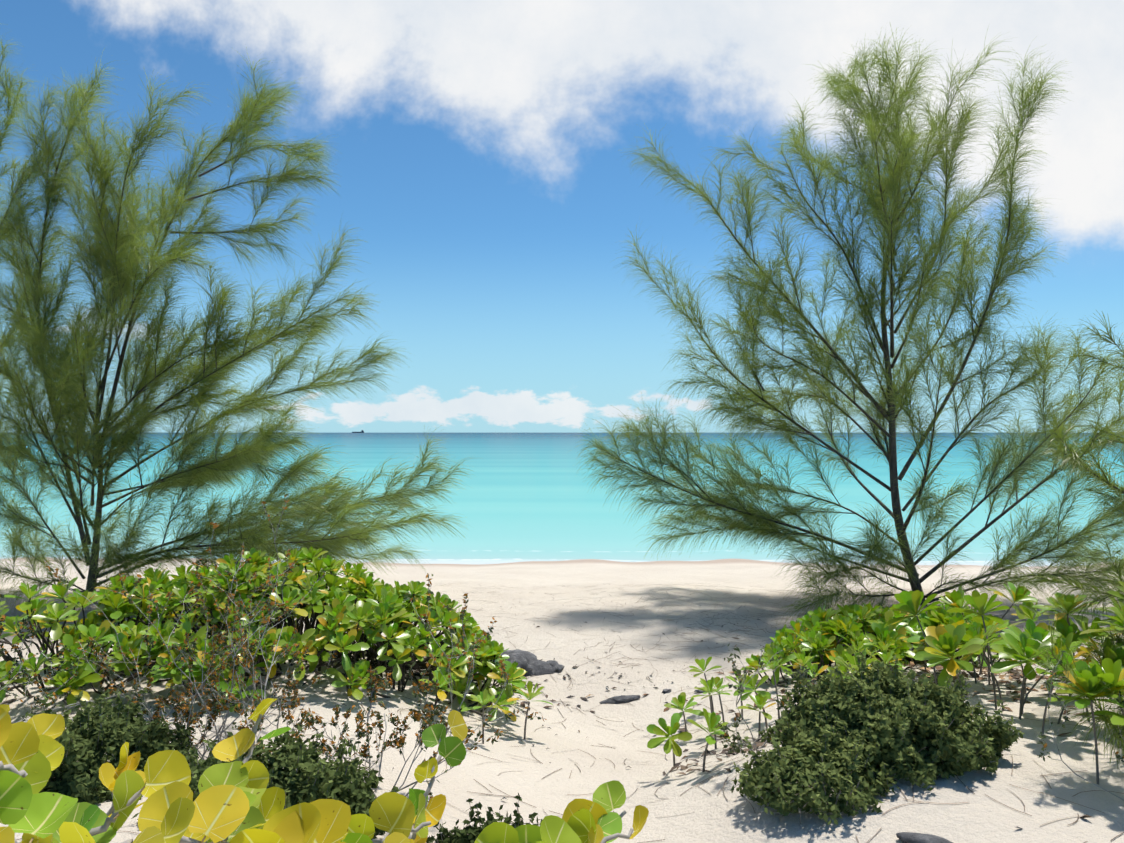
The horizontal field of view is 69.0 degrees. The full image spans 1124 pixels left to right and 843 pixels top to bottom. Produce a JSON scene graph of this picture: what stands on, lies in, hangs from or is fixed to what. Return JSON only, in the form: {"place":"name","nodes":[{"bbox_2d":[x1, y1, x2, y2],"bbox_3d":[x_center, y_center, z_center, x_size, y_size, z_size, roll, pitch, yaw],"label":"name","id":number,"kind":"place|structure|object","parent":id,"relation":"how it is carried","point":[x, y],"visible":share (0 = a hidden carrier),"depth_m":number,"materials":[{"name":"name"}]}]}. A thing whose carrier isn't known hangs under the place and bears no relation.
{"place":"outdoors","nodes":[
{"label":"outdoors","id":0,"kind":"place"},
{"bbox_2d":[0,23,69,475],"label":"tree","id":1,"kind":"object","parent":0,"point":[21,177],"depth_m":9.61,"materials":[{"name":"green plant"}]},
{"bbox_2d":[0,557,1123,842],"bbox_3d":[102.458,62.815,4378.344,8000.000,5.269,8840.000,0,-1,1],"label":"ground","id":2,"kind":"structure","parent":0,"point":[710,815],"depth_m":4.69,"materials":[{"name":"beige sand"}]},
{"bbox_2d":[0,48,472,613],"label":"tree","id":3,"kind":"object","parent":2,"relation":"on","point":[76,404],"depth_m":8.87,"materials":[{"name":"green plant"}]},
{"bbox_2d":[0,698,648,842],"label":"sea grape","id":4,"kind":"object","parent":2,"relation":"on","point":[240,798],"depth_m":1.70,"materials":[{"name":"yellow plant"}]},
{"bbox_2d":[0,546,1123,784],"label":"shrubs","id":5,"kind":"object","parent":2,"relation":"on","point":[948,630],"depth_m":4.85,"materials":[{"name":"green plant"}]},
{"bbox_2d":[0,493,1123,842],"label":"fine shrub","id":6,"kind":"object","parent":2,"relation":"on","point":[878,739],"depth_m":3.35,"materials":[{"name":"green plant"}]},
{"bbox_2d":[0,582,1123,842],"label":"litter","id":7,"kind":"object","parent":2,"relation":"on","point":[1014,674],"visible":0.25,"depth_m":5.14,"materials":[{"name":"brown plant"}]},
{"bbox_2d":[457,645,952,842],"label":"rocks","id":8,"kind":"object","parent":2,"relation":"on","point":[530,663],"visible":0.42,"depth_m":6.19,"materials":[{"name":"grey stone"}]},
{"bbox_2d":[570,23,1123,628],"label":"tree","id":9,"kind":"object","parent":2,"relation":"on","point":[754,523],"depth_m":8.62,"materials":[{"name":"green plant"}]},
{"bbox_2d":[1015,310,1123,768],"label":"tree","id":10,"kind":"object","parent":2,"relation":"on","point":[1081,463],"depth_m":4.77,"materials":[{"name":"green plant"}]},
{"bbox_2d":[0,433,1123,566],"bbox_3d":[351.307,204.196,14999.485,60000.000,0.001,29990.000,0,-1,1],"label":"sea","id":11,"kind":"structure","parent":0,"point":[522,497],"depth_m":32.77,"materials":[{"name":"liquid"}]},
{"bbox_2d":[0,0,1123,432],"label":"sky","id":12,"kind":"structure","parent":0,"point":[490,193],"materials":[{"name":"blue"}]}
]}

